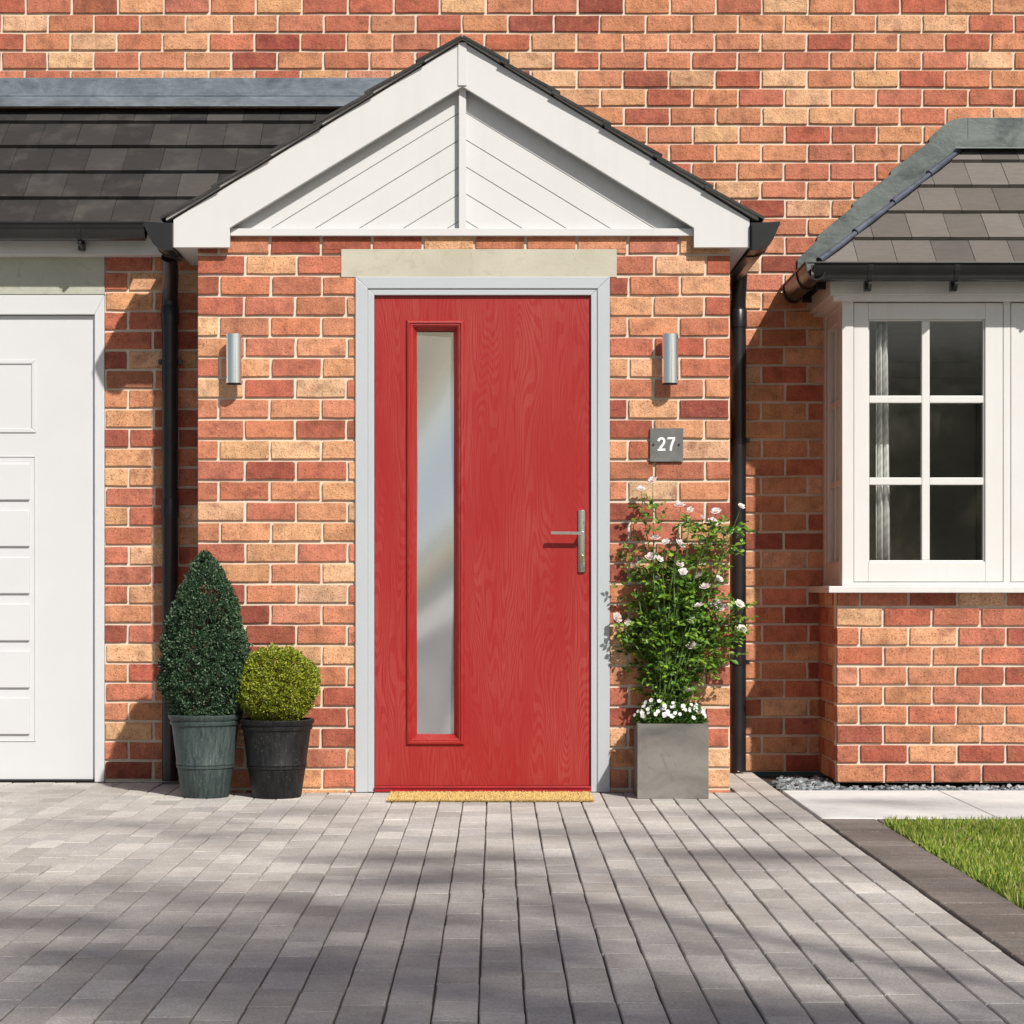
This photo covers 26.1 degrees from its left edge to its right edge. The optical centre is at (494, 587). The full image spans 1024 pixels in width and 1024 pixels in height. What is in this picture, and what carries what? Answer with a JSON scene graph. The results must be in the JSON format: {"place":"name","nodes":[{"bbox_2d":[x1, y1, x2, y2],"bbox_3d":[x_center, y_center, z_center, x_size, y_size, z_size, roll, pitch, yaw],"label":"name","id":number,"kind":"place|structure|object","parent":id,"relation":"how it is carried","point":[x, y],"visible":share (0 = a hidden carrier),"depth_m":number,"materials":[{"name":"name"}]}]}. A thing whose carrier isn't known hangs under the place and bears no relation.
{"place":"outdoors","nodes":[
{"label":"outdoors","id":0,"kind":"place"},
{"bbox_2d":[0,772,1023,1023],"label":"driveway","id":1,"kind":"structure","parent":0,"point":[750,898],"depth_m":5.60,"materials":[{"name":"grey stone"}]},
{"bbox_2d":[155,548,253,797],"bbox_3d":[-1.156,0.338,8.830,0.415,0.993,0.421,0,0,0],"label":"potted conifer","id":2,"kind":"object","parent":1,"relation":"on","point":[205,731],"visible":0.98,"depth_m":8.72,"materials":[{"name":"plant"}]},
{"bbox_2d":[234,642,321,798],"bbox_3d":[-0.870,0.525,8.805,0.372,0.618,0.364,0,0,0],"label":"potted ball shrub","id":3,"kind":"object","parent":1,"relation":"on","point":[276,746],"visible":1,"depth_m":8.71,"materials":[{"name":"green plant"}]},
{"bbox_2d":[386,790,594,801],"bbox_3d":[-0.018,0.827,8.766,0.817,0.014,0.378,0,0,0],"label":"doormat","id":4,"kind":"object","parent":1,"relation":"on","point":[488,796],"visible":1,"depth_m":8.71,"materials":[{"name":"beige wicker"}]},
{"bbox_2d":[0,0,1023,792],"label":"brick house","id":5,"kind":"structure","parent":1,"relation":"on","point":[452,270],"depth_m":9.44,"materials":[{"name":"brick"}]},
{"bbox_2d":[0,295,104,781],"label":"garage door","id":6,"kind":"structure","parent":5,"relation":"in","point":[52,347],"depth_m":9.48,"materials":[{"name":"white paint"}]},
{"bbox_2d":[226,333,242,384],"bbox_3d":[-1.057,-0.928,8.954,0.067,0.206,0.090,0,0,0],"label":"wall lamp","id":7,"kind":"object","parent":5,"relation":"attached to","point":[234,358],"visible":1,"depth_m":8.91,"materials":[{"name":"metal"}]},
{"bbox_2d":[355,277,609,791],"bbox_3d":[-0.050,-0.218,9.013,1.038,2.102,0.114,0,0,0],"label":"front door","id":8,"kind":"structure","parent":5,"relation":"in","point":[482,404],"depth_m":9.01,"materials":[{"name":"red plastic"}]},
{"bbox_2d":[650,428,682,461],"bbox_3d":[0.700,-0.583,8.992,0.135,0.136,0.014,0,0,0],"label":"house number sign","id":9,"kind":"object","parent":5,"relation":"attached to","point":[666,444],"visible":1,"depth_m":8.99,"materials":[{"name":"stone"}]},
{"bbox_2d":[662,333,677,384],"bbox_3d":[0.711,-0.928,8.954,0.067,0.206,0.090,0,0,0],"label":"wall lamp","id":10,"kind":"object","parent":5,"relation":"attached to","point":[669,358],"visible":1,"depth_m":8.91,"materials":[{"name":"metal"}]},
{"bbox_2d":[876,322,889,559],"bbox_3d":[1.647,-0.620,9.762,0.133,1.205,0.541,0,0,0],"label":"curtain","id":11,"kind":"object","parent":5,"relation":"hanging from","point":[882,496],"visible":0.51,"depth_m":9.54,"materials":[{"name":"white fabric"}]},
{"bbox_2d":[808,282,1023,592],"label":"bay window","id":12,"kind":"structure","parent":5,"relation":"in","point":[846,311],"depth_m":9.44,"materials":[{"name":"white plastic"}]},
{"bbox_2d":[633,720,708,798],"bbox_3d":[0.705,0.686,8.857,0.281,0.296,0.263,0,0,0],"label":"planter","id":13,"kind":"object","parent":1,"relation":"on","point":[670,761],"visible":0.94,"depth_m":8.72,"materials":[{"name":"grey concrete"}]},
{"bbox_2d":[632,697,708,724],"bbox_3d":[0.705,0.494,8.856,0.313,0.124,0.271,0,0,0],"label":"bedding plant","id":14,"kind":"object","parent":13,"relation":"in","point":[686,713],"visible":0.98,"depth_m":8.79,"materials":[{"name":"white plant"}]},
{"bbox_2d":[609,476,758,722],"bbox_3d":[0.763,0.055,8.894,0.610,1.009,0.310,0,0,0],"label":"rose bush","id":15,"kind":"object","parent":13,"relation":"in","point":[685,641],"visible":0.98,"depth_m":8.85,"materials":[{"name":"green plant"}]},
{"bbox_2d":[732,772,825,775],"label":"ground","id":16,"kind":"structure","parent":0,"point":[787,773],"depth_m":10.75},
{"bbox_2d":[758,776,1023,787],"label":"planting soil","id":17,"kind":"structure","parent":0,"point":[766,779],"depth_m":9.66,"materials":[{"name":"brown soil"}]},
{"bbox_2d":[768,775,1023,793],"bbox_3d":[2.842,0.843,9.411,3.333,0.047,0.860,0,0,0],"label":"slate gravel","id":18,"kind":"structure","parent":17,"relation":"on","point":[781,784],"depth_m":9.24,"materials":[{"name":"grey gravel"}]},
{"bbox_2d":[783,790,1023,821],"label":"path","id":19,"kind":"structure","parent":0,"point":[819,805],"depth_m":8.45,"materials":[{"name":"beige concrete"}]},
{"bbox_2d":[822,819,1023,965],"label":"paving border","id":20,"kind":"object","parent":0,"point":[991,916],"visible":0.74,"depth_m":6.18,"materials":[{"name":"grey concrete"}]},
{"bbox_2d":[882,814,1023,908],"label":"lawn","id":21,"kind":"structure","parent":0,"point":[989,852],"depth_m":6.99,"materials":[{"name":"green plant"}]}
]}

